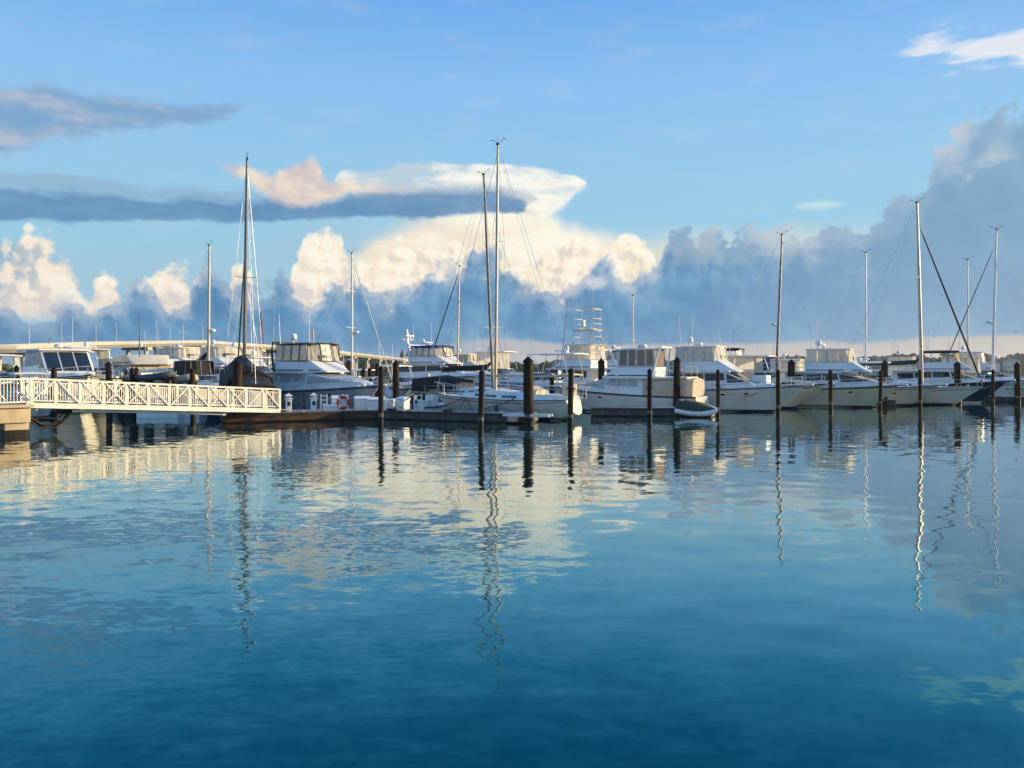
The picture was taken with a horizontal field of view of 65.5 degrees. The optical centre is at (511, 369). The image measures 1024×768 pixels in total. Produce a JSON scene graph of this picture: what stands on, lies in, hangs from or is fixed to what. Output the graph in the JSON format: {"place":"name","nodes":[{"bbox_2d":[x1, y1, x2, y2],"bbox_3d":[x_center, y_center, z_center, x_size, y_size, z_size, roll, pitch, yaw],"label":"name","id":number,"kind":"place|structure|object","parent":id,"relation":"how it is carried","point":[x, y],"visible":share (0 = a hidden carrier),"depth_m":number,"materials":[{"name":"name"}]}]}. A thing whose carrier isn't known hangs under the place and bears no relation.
{"place":"outdoors","nodes":[
{"label":"outdoors","id":0,"kind":"place"},
{"bbox_2d":[0,372,1023,767],"bbox_3d":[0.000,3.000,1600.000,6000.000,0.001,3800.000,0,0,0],"label":"water","id":1,"kind":"structure","parent":0,"point":[816,588],"depth_m":10.78,"materials":[{"name":"liquid"}]},
{"bbox_2d":[0,354,28,401],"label":"cabin cruiser","id":2,"kind":"object","parent":1,"relation":"on","point":[3,374],"visible":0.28,"depth_m":53.55,"materials":[{"name":"paint"}]},
{"bbox_2d":[0,403,34,436],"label":"concrete pier","id":3,"kind":"structure","parent":1,"relation":"in","point":[15,419],"depth_m":35.76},
{"bbox_2d":[0,378,39,404],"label":"landing railing","id":4,"kind":"object","parent":3,"relation":"on","point":[27,401],"visible":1,"depth_m":35.77,"materials":[{"name":"beige paint"}]},
{"bbox_2d":[4,371,82,418],"bbox_3d":[-29.933,1.725,49.980,8.495,3.250,3.104,0,0,41],"label":"cabin cruiser","id":5,"kind":"object","parent":1,"relation":"on","point":[42,412],"visible":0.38,"depth_m":48.91,"materials":[{"name":"paint"}]},
{"bbox_2d":[50,367,56,417],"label":"back pile","id":6,"kind":"object","parent":1,"relation":"in","point":[53,376],"visible":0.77,"depth_m":49.89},
{"bbox_2d":[13,317,128,411],"bbox_3d":[-33.950,-0.439,60.262,4.964,7.579,14.514,0,0,-44],"label":"motor yacht","id":7,"kind":"object","parent":1,"relation":"on","point":[74,364],"visible":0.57,"depth_m":58.65,"materials":[{"name":"paint"}]},
{"bbox_2d":[59,323,126,403],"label":"cabin cruiser","id":8,"kind":"object","parent":1,"relation":"on","point":[103,355],"visible":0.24,"depth_m":65.55,"materials":[{"name":"paint"}]},
{"bbox_2d":[105,361,112,417],"bbox_3d":[-25.306,1.808,50.002,0.395,4.740,0.385,-1,0,35],"label":"back pile","id":9,"kind":"object","parent":1,"relation":"in","point":[108,369],"visible":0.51,"depth_m":49.85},
{"bbox_2d":[129,367,134,417],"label":"back pile","id":10,"kind":"object","parent":1,"relation":"in","point":[131,377],"visible":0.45,"depth_m":49.88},
{"bbox_2d":[108,326,176,404],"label":"motor yacht","id":11,"kind":"object","parent":1,"relation":"on","point":[124,364],"visible":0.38,"depth_m":66.08,"materials":[{"name":"paint"}]},
{"bbox_2d":[136,380,184,417],"bbox_3d":[-22.026,1.921,50.100,2.600,2.558,1.400,0,0,0],"label":"dinghy float","id":12,"kind":"object","parent":1,"relation":"on","point":[149,415],"visible":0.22,"depth_m":49.42,"materials":[{"name":"white plastic"}]},
{"bbox_2d":[135,371,176,380],"bbox_3d":[-22.139,0.362,49.959,2.507,0.619,1.800,0,0,25],"label":"inflatable dinghy","id":13,"kind":"object","parent":12,"relation":"on","point":[168,375],"visible":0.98,"depth_m":49.27,"materials":[{"name":"grey rubber"}]},
{"bbox_2d":[155,324,206,359],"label":"motor yacht","id":14,"kind":"object","parent":1,"relation":"on","point":[185,355],"visible":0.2,"depth_m":79.64,"materials":[{"name":"paint"}]},
{"bbox_2d":[189,367,195,419],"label":"back pile","id":15,"kind":"object","parent":1,"relation":"in","point":[192,371],"visible":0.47,"depth_m":47.35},
{"bbox_2d":[183,381,206,416],"bbox_3d":[-21.113,1.921,51.100,2.600,2.558,1.400,0,0,0],"label":"dinghy float","id":16,"kind":"object","parent":1,"relation":"on","point":[186,415],"visible":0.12,"depth_m":50.62,"materials":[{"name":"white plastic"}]},
{"bbox_2d":[161,374,198,382],"bbox_3d":[-21.076,0.535,50.945,2.408,0.619,1.800,0,0,35],"label":"inflatable dinghy","id":17,"kind":"object","parent":16,"relation":"on","point":[185,378],"visible":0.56,"depth_m":50.11,"materials":[{"name":"grey rubber"}]},
{"bbox_2d":[173,360,223,406],"bbox_3d":[-24.227,1.265,63.255,10.604,4.170,3.631,0,0,40],"label":"cabin cruiser","id":18,"kind":"object","parent":1,"relation":"on","point":[205,371],"visible":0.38,"depth_m":63.49,"materials":[{"name":"paint"}]},
{"bbox_2d":[173,241,233,375],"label":"sailboat","id":19,"kind":"object","parent":1,"relation":"on","point":[206,354],"visible":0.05,"depth_m":65.92,"materials":[{"name":"paint"}]},
{"bbox_2d":[0,340,408,375],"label":"road bridge","id":20,"kind":"structure","parent":1,"relation":"in","point":[127,346],"depth_m":244.79,"materials":[{"name":"concrete"}]},
{"bbox_2d":[188,325,242,380],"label":"motor yacht","id":21,"kind":"object","parent":1,"relation":"on","point":[220,351],"visible":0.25,"depth_m":75.60,"materials":[{"name":"paint"}]},
{"bbox_2d":[232,358,242,406],"bbox_3d":[-16.988,1.656,49.202,0.605,4.737,0.620,1,0,-32],"label":"guide pile","id":22,"kind":"object","parent":1,"relation":"in","point":[237,363],"visible":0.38,"depth_m":48.97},
{"bbox_2d":[218,151,276,407],"bbox_3d":[-18.203,-5.874,54.341,3.455,18.447,10.104,0,0,-26],"label":"sailboat","id":23,"kind":"object","parent":1,"relation":"on","point":[254,376],"visible":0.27,"depth_m":54.42,"materials":[{"name":"paint"}]},
{"bbox_2d":[219,291,275,368],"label":"cabin cruiser","id":24,"kind":"object","parent":1,"relation":"on","point":[257,357],"visible":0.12,"depth_m":72.75,"materials":[{"name":"paint"}]},
{"bbox_2d":[231,343,271,370],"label":"motor yacht","id":25,"kind":"object","parent":1,"relation":"on","point":[249,354],"visible":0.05,"depth_m":81.99,"materials":[{"name":"paint"}]},
{"bbox_2d":[219,409,377,422],"bbox_3d":[-12.696,2.863,47.705,8.859,1.074,2.825,0,0,-26],"label":"floating dock","id":26,"kind":"object","parent":1,"relation":"on","point":[281,416],"visible":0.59,"depth_m":46.40,"materials":[{"name":"wood"}]},
{"bbox_2d":[20,377,295,412],"bbox_3d":[-17.972,1.476,42.258,1.670,2.242,13.943,0,0,44],"label":"gangway","id":27,"kind":"object","parent":26,"relation":"on","point":[196,396],"visible":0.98,"depth_m":40.81,"materials":[{"name":"beige paint"}]},
{"bbox_2d":[72,398,225,415],"bbox_3d":[-18.488,1.908,41.111,0.274,1.254,7.745,0,0,44],"label":"water pipe","id":28,"kind":"object","parent":27,"relation":"hanging from","point":[144,411],"visible":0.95,"depth_m":40.78,"materials":[{"name":"white plastic"}]},
{"bbox_2d":[31,412,73,425],"bbox_3d":[-21.827,2.332,37.666,0.148,0.598,2.058,0,0,42],"label":"utility hose","id":29,"kind":"object","parent":28,"relation":"hanging from","point":[56,421],"visible":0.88,"depth_m":37.77,"materials":[{"name":"black rubber"}]},
{"bbox_2d":[284,393,292,411],"bbox_3d":[-13.101,1.900,46.700,0.480,1.100,0.480,0,0,-20],"label":"power pedestal","id":30,"kind":"object","parent":26,"relation":"on","point":[288,398],"visible":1,"depth_m":46.54,"materials":[{"name":"white plastic"}]},
{"bbox_2d":[309,393,317,410],"bbox_3d":[-11.812,1.900,47.400,0.480,1.100,0.480,0,0,-20],"label":"power pedestal","id":31,"kind":"object","parent":26,"relation":"on","point":[313,398],"visible":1,"depth_m":47.24,"materials":[{"name":"white plastic"}]},
{"bbox_2d":[323,405,339,410],"bbox_3d":[-10.791,2.272,47.600,1.017,0.356,0.566,0,0,-20],"label":"dock box","id":32,"kind":"object","parent":26,"relation":"on","point":[330,408],"visible":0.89,"depth_m":47.40,"materials":[{"name":"white plastic"}]},
{"bbox_2d":[338,394,347,410],"bbox_3d":[-10.132,1.950,47.729,0.600,1.000,0.140,0,0,-18],"label":"ring stand","id":33,"kind":"object","parent":26,"relation":"on","point":[343,402],"visible":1,"depth_m":47.67,"materials":[{"name":"white plastic"}]},
{"bbox_2d":[336,396,349,408],"bbox_3d":[-10.080,1.950,47.567,0.830,0.830,0.184,0,0,-18],"label":"life ring","id":34,"kind":"object","parent":33,"relation":"hanging from","point":[339,399],"visible":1,"depth_m":47.50,"materials":[{"name":"red plastic"}]},
{"bbox_2d":[353,396,369,409],"bbox_3d":[-9.198,2.031,48.901,1.021,0.837,0.670,0,0,-15],"label":"dock box","id":35,"kind":"object","parent":26,"relation":"on","point":[360,402],"visible":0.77,"depth_m":48.62,"materials":[{"name":"white plastic"}]},
{"bbox_2d":[366,397,386,409],"bbox_3d":[-8.334,2.063,48.901,1.220,0.774,0.669,0,0,-15],"label":"dock box","id":36,"kind":"object","parent":26,"relation":"on","point":[372,403],"visible":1,"depth_m":48.59,"materials":[{"name":"white plastic"}]},
{"bbox_2d":[263,310,406,409],"bbox_3d":[-13.633,-0.548,56.911,13.114,7.796,4.814,0,0,34],"label":"motor yacht","id":37,"kind":"object","parent":1,"relation":"on","point":[321,373],"visible":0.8,"depth_m":55.50,"materials":[{"name":"paint"}]},
{"bbox_2d":[279,375,291,382],"bbox_3d":[-16.027,0.638,56.335,1.396,0.540,0.095,0,0,34],"label":"side window","id":38,"kind":"structure","parent":37,"relation":"in","point":[287,378],"depth_m":56.31,"materials":[{"name":"blue glass"}]},
{"bbox_2d":[293,374,305,381],"bbox_3d":[-14.814,0.583,55.516,1.396,0.550,0.095,0,0,34],"label":"side window","id":39,"kind":"structure","parent":37,"relation":"in","point":[296,378],"depth_m":55.48,"materials":[{"name":"blue glass"}]},
{"bbox_2d":[307,376,348,383],"bbox_3d":[-12.398,0.681,54.287,3.954,0.589,0.300,0,0,21],"label":"side window","id":40,"kind":"structure","parent":37,"relation":"in","point":[309,378],"depth_m":54.46,"materials":[{"name":"blue glass"}]},
{"bbox_2d":[318,248,392,384],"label":"sailboat","id":41,"kind":"object","parent":1,"relation":"on","point":[352,291],"visible":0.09,"depth_m":75.92,"materials":[{"name":"paint"}]},
{"bbox_2d":[342,346,414,396],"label":"cabin cruiser","id":42,"kind":"object","parent":1,"relation":"on","point":[402,392],"visible":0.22,"depth_m":70.74,"materials":[{"name":"paint"}]},
{"bbox_2d":[377,366,384,424],"bbox_3d":[-7.108,1.986,43.175,0.439,4.488,0.439,0,0,-14],"label":"mooring pile","id":43,"kind":"object","parent":1,"relation":"in","point":[380,386],"visible":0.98,"depth_m":43.06,"materials":[{"name":"wood"}]},
{"bbox_2d":[374,385,392,398],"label":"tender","id":44,"kind":"object","parent":1,"relation":"on","point":[388,393],"visible":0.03,"depth_m":66.58,"materials":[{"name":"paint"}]},
{"bbox_2d":[392,360,398,399],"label":"guide pile","id":45,"kind":"object","parent":1,"relation":"in","point":[395,363],"visible":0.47,"depth_m":57.83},
{"bbox_2d":[379,343,415,395],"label":"cabin cruiser","id":46,"kind":"object","parent":1,"relation":"on","point":[407,380],"visible":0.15,"depth_m":75.80,"materials":[{"name":"paint"}]},
{"bbox_2d":[409,389,449,409],"bbox_3d":[-5.323,2.325,53.179,1.915,2.050,4.577,0,0,30],"label":"tender","id":47,"kind":"object","parent":1,"relation":"on","point":[430,402],"visible":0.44,"depth_m":52.32,"materials":[{"name":"paint"}]},
{"bbox_2d":[394,323,512,386],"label":"motor yacht","id":48,"kind":"object","parent":1,"relation":"on","point":[419,364],"visible":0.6,"depth_m":83.47,"materials":[{"name":"paint"}]},
{"bbox_2d":[383,409,537,422],"bbox_3d":[-3.321,2.863,47.126,9.862,1.074,1.625,0,0,24],"label":"floating dock","id":49,"kind":"object","parent":1,"relation":"on","point":[462,416],"visible":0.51,"depth_m":46.54,"materials":[{"name":"concrete"}]},
{"bbox_2d":[395,396,410,410],"bbox_3d":[-6.653,2.031,48.401,0.731,0.837,0.670,0,0,30],"label":"dock box","id":50,"kind":"object","parent":49,"relation":"on","point":[403,402],"visible":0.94,"depth_m":48.21,"materials":[{"name":"white plastic"}]},
{"bbox_2d":[503,413,552,421],"bbox_3d":[0.888,2.660,44.200,2.700,0.440,0.840,0,0,20],"label":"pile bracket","id":51,"kind":"object","parent":49,"relation":"attached to","point":[513,417],"visible":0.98,"depth_m":44.10,"materials":[{"name":"white metal"}]},
{"bbox_2d":[431,263,500,370],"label":"sailboat","id":52,"kind":"object","parent":1,"relation":"on","point":[458,326],"visible":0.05,"depth_m":83.95,"materials":[{"name":"paint"}]},
{"bbox_2d":[454,349,489,371],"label":"motor yacht","id":53,"kind":"object","parent":1,"relation":"on","point":[469,359],"visible":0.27,"depth_m":95.73,"materials":[{"name":"paint"}]},
{"bbox_2d":[410,168,544,402],"bbox_3d":[-2.562,-5.956,60.671,11.495,18.612,3.555,0,0,30],"label":"sailboat","id":54,"kind":"object","parent":1,"relation":"on","point":[423,385],"visible":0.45,"depth_m":60.52,"materials":[{"name":"paint"}]},
{"bbox_2d":[476,369,485,429],"bbox_3d":[-1.542,2.053,40.210,0.451,4.198,0.451,0,0,-31],"label":"mooring pile","id":55,"kind":"object","parent":1,"relation":"in","point":[481,390],"visible":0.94,"depth_m":40.09,"materials":[{"name":"wood"}]},
{"bbox_2d":[473,338,539,377],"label":"cabin cruiser","id":56,"kind":"object","parent":1,"relation":"on","point":[499,356],"visible":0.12,"depth_m":87.13,"materials":[{"name":"paint"}]},
{"bbox_2d":[433,138,589,419],"bbox_3d":[-0.700,-5.675,49.257,10.738,18.049,4.298,0,0,30],"label":"sailboat","id":57,"kind":"object","parent":1,"relation":"on","point":[545,402],"visible":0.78,"depth_m":48.65,"materials":[{"name":"paint"}]},
{"bbox_2d":[523,356,533,424],"bbox_3d":[0.909,1.632,43.998,0.600,4.821,0.616,0,0,33],"label":"guide pile","id":58,"kind":"object","parent":1,"relation":"in","point":[528,400],"visible":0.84,"depth_m":43.77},
{"bbox_2d":[474,345,588,393],"bbox_3d":[1.807,0.687,65.544,12.918,5.326,4.013,0,0,27],"label":"cabin cruiser","id":59,"kind":"object","parent":1,"relation":"on","point":[544,383],"visible":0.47,"depth_m":64.09,"materials":[{"name":"paint"}]},
{"bbox_2d":[488,284,617,382],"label":"sportfishing boat","id":60,"kind":"object","parent":1,"relation":"on","point":[590,369],"visible":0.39,"depth_m":68.67,"materials":[{"name":"paint"}]},
{"bbox_2d":[566,367,574,425],"bbox_3d":[3.146,2.020,42.613,0.468,4.340,0.468,0,0,2],"label":"mooring pile","id":61,"kind":"object","parent":1,"relation":"in","point":[570,388],"visible":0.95,"depth_m":42.49,"materials":[{"name":"wood"}]},
{"bbox_2d":[598,358,604,379],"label":"guide pile","id":62,"kind":"object","parent":1,"relation":"in","point":[601,362],"visible":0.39,"depth_m":56.81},
{"bbox_2d":[605,339,619,372],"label":"motor yacht","id":63,"kind":"object","parent":1,"relation":"on","point":[612,363],"visible":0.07,"depth_m":90.97,"materials":[{"name":"paint"}]},
{"bbox_2d":[547,344,708,414],"bbox_3d":[8.118,0.764,56.680,12.586,5.173,4.156,0,0,24],"label":"motor yacht","id":64,"kind":"object","parent":1,"relation":"on","point":[623,383],"visible":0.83,"depth_m":55.04,"materials":[{"name":"paint"}]},
{"bbox_2d":[615,293,654,349],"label":"sailboat","id":65,"kind":"object","parent":1,"relation":"on","point":[633,315],"visible":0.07,"depth_m":95.93,"materials":[{"name":"paint"}]},
{"bbox_2d":[591,406,679,416],"bbox_3d":[8.030,2.863,52.036,5.713,1.074,1.425,0,0,4],"label":"floating dock","id":66,"kind":"object","parent":1,"relation":"on","point":[629,411],"visible":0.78,"depth_m":51.40,"materials":[{"name":"concrete"}]},
{"bbox_2d":[646,368,652,421],"bbox_3d":[7.986,2.030,46.185,0.424,4.294,0.424,0,0,23],"label":"mooring pile","id":67,"kind":"object","parent":1,"relation":"in","point":[649,387],"visible":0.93,"depth_m":46.09,"materials":[{"name":"wood"}]},
{"bbox_2d":[673,357,680,406],"bbox_3d":[10.967,1.590,52.990,0.523,4.970,0.510,0,0,-27],"label":"guide pile","id":68,"kind":"object","parent":1,"relation":"in","point":[676,378],"visible":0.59,"depth_m":52.79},
{"bbox_2d":[683,414,714,416],"bbox_3d":[11.987,2.990,51.248,1.951,0.820,1.225,0,0,22],"label":"floating dock","id":69,"kind":"object","parent":1,"relation":"on","point":[698,416],"visible":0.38,"depth_m":50.83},
{"bbox_2d":[674,399,717,415],"bbox_3d":[11.783,2.400,50.744,2.628,1.066,1.358,0,0,25],"label":"covered dinghy","id":70,"kind":"object","parent":69,"relation":"on","point":[689,407],"visible":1,"depth_m":50.36,"materials":[{"name":"green fabric"}]},
{"bbox_2d":[715,369,721,415],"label":"mooring pile","id":71,"kind":"object","parent":1,"relation":"in","point":[717,385],"visible":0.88,"depth_m":51.72,"materials":[{"name":"wood"}]},
{"bbox_2d":[713,334,758,370],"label":"motor yacht","id":72,"kind":"object","parent":1,"relation":"on","point":[740,350],"visible":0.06,"depth_m":82.73,"materials":[{"name":"paint"}]},
{"bbox_2d":[665,314,814,411],"bbox_3d":[14.705,-0.477,59.329,15.014,7.653,4.864,0,0,30],"label":"motor yacht","id":73,"kind":"object","parent":1,"relation":"on","point":[708,361],"visible":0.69,"depth_m":56.98,"materials":[{"name":"paint"}]},
{"bbox_2d":[705,373,724,380],"bbox_3d":[14.587,0.509,57.285,1.464,0.571,0.113,0,0,30],"label":"side window","id":74,"kind":"structure","parent":73,"relation":"in","point":[708,377],"depth_m":57.34,"materials":[{"name":"black glass"}]},
{"bbox_2d":[726,374,747,382],"bbox_3d":[15.998,0.619,56.610,1.580,0.599,0.107,0,0,22],"label":"side window","id":75,"kind":"structure","parent":73,"relation":"in","point":[730,379],"depth_m":56.73,"materials":[{"name":"black glass"}]},
{"bbox_2d":[754,340,779,370],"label":"cabin cruiser","id":76,"kind":"object","parent":1,"relation":"on","point":[767,359],"visible":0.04,"depth_m":94.63,"materials":[{"name":"paint"}]},
{"bbox_2d":[726,230,816,373],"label":"sailboat","id":77,"kind":"object","parent":1,"relation":"on","point":[778,318],"visible":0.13,"depth_m":77.91,"materials":[{"name":"paint"}]},
{"bbox_2d":[718,328,834,408],"bbox_3d":[18.797,0.025,63.766,13.364,6.651,4.465,0,0,30],"label":"cabin cruiser","id":78,"kind":"object","parent":1,"relation":"on","point":[797,399],"visible":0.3,"depth_m":61.49,"materials":[{"name":"paint"}]},
{"bbox_2d":[775,369,781,414],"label":"mooring pile","id":79,"kind":"object","parent":1,"relation":"in","point":[778,405],"visible":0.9,"depth_m":53.30,"materials":[{"name":"wood"}]},
{"bbox_2d":[787,359,794,379],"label":"guide pile","id":80,"kind":"object","parent":1,"relation":"in","point":[791,367],"visible":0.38,"depth_m":63.27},
{"bbox_2d":[769,353,860,376],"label":"cabin cruiser","id":81,"kind":"object","parent":1,"relation":"on","point":[784,364],"visible":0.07,"depth_m":78.40,"materials":[{"name":"paint"}]},
{"bbox_2d":[748,331,908,407],"bbox_3d":[25.042,-0.452,65.800,14.014,7.603,4.814,0,0,30],"label":"motor yacht","id":82,"kind":"object","parent":1,"relation":"on","point":[851,390],"visible":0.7,"depth_m":63.28,"materials":[{"name":"paint"}]},
{"bbox_2d":[806,374,820,380],"bbox_3d":[24.304,0.609,64.135,1.200,0.556,0.097,0,0,30],"label":"side window","id":83,"kind":"structure","parent":82,"relation":"in","point":[814,376],"depth_m":64.13,"materials":[{"name":"black glass"}]},
{"bbox_2d":[839,375,873,381],"bbox_3d":[27.335,0.677,62.919,2.790,0.604,0.160,0,0,14],"label":"side window","id":84,"kind":"structure","parent":82,"relation":"in","point":[842,377],"depth_m":63.02,"materials":[{"name":"black glass"}]},
{"bbox_2d":[828,369,833,409],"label":"mooring pile","id":85,"kind":"object","parent":1,"relation":"in","point":[830,383],"visible":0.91,"depth_m":59.32,"materials":[{"name":"wood"}]},
{"bbox_2d":[828,249,904,367],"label":"sailboat","id":86,"kind":"object","parent":1,"relation":"on","point":[865,320],"visible":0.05,"depth_m":89.93,"materials":[{"name":"paint"}]},
{"bbox_2d":[878,370,883,408],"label":"mooring pile","id":87,"kind":"object","parent":1,"relation":"in","point":[880,383],"visible":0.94,"depth_m":60.87,"materials":[{"name":"wood"}]},
{"bbox_2d":[881,360,888,405],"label":"guide pile","id":88,"kind":"object","parent":1,"relation":"in","point":[884,366],"visible":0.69,"depth_m":66.30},
{"bbox_2d":[845,338,947,405],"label":"cabin cruiser","id":89,"kind":"object","parent":1,"relation":"on","point":[902,396],"visible":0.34,"depth_m":66.01,"materials":[{"name":"paint"}]},
{"bbox_2d":[851,198,983,404],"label":"sailboat","id":90,"kind":"object","parent":1,"relation":"on","point":[939,395],"visible":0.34,"depth_m":68.10,"materials":[{"name":"paint"}]},
{"bbox_2d":[917,369,922,407],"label":"mooring pile","id":91,"kind":"object","parent":1,"relation":"in","point":[919,382],"visible":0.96,"depth_m":62.92,"materials":[{"name":"wood"}]},
{"bbox_2d":[887,340,964,373],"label":"cabin cruiser","id":92,"kind":"object","parent":1,"relation":"on","point":[903,357],"visible":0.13,"depth_m":96.22,"materials":[{"name":"paint"}]},
{"bbox_2d":[853,331,1016,402],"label":"motor yacht","id":93,"kind":"object","parent":1,"relation":"on","point":[943,371],"visible":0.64,"depth_m":72.04,"materials":[{"name":"grey plastic"}]},
{"bbox_2d":[953,361,961,404],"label":"guide pile","id":94,"kind":"object","parent":1,"relation":"in","point":[957,370],"visible":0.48,"depth_m":68.32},
{"bbox_2d":[918,256,1009,374],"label":"sailboat","id":95,"kind":"object","parent":1,"relation":"on","point":[968,310],"visible":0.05,"depth_m":94.93,"materials":[{"name":"paint"}]},
{"bbox_2d":[941,340,1023,395],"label":"cabin cruiser","id":96,"kind":"object","parent":1,"relation":"on","point":[1004,389],"visible":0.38,"depth_m":79.24,"materials":[{"name":"paint"}]},
{"bbox_2d":[948,224,1023,396],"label":"sailboat","id":97,"kind":"object","parent":1,"relation":"on","point":[993,324],"visible":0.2,"depth_m":79.92,"materials":[{"name":"paint"}]},
{"bbox_2d":[958,332,1023,377],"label":"motor yacht","id":98,"kind":"object","parent":1,"relation":"on","point":[985,367],"visible":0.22,"depth_m":94.26,"materials":[{"name":"paint"}]},
{"bbox_2d":[990,369,995,406],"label":"mooring pile","id":99,"kind":"object","parent":1,"relation":"in","point":[992,382],"visible":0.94,"depth_m":65.08,"materials":[{"name":"wood"}]},
{"bbox_2d":[983,395,1023,401],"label":"floating dock","id":100,"kind":"object","parent":1,"relation":"on","point":[1002,398],"visible":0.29,"depth_m":74.89,"materials":[{"name":"grey concrete"}]},
{"bbox_2d":[1014,362,1020,401],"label":"guide pile","id":101,"kind":"object","parent":1,"relation":"in","point":[1017,391],"visible":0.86,"depth_m":73.80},
{"bbox_2d":[0,0,1023,368],"label":"sky","id":102,"kind":"structure","parent":0,"point":[659,151],"materials":[{"name":"blue"}]},
{"bbox_3d":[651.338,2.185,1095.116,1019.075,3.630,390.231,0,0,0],"label":"distant shore","id":103,"kind":"structure","parent":0,"visible":0},
{"bbox_2d":[666,353,1023,371],"bbox_3d":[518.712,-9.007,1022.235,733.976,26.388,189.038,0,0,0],"label":"distant wood","id":104,"kind":"object","parent":103,"relation":"on","point":[1018,356],"visible":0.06,"depth_m":988.67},
{"bbox_2d":[1002,359,1019,370],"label":"house","id":105,"kind":"structure","parent":103,"relation":"on","point":[1009,363],"depth_m":925.61,"materials":[{"name":"paint"}]},
{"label":"left shore","id":106,"kind":"structure","parent":0,"visible":0},
{"bbox_2d":[2,363,12,372],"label":"wood","id":107,"kind":"object","parent":106,"relation":"on","point":[8,368],"visible":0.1,"depth_m":438.37,"materials":[{"name":"green plant"}]},
{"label":"far shore","id":108,"kind":"structure","parent":0,"visible":0},
{"bbox_2d":[270,359,560,372],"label":"mangrove wood","id":109,"kind":"object","parent":108,"relation":"on","point":[518,369],"visible":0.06,"depth_m":597.39,"materials":[{"name":"green plant"}]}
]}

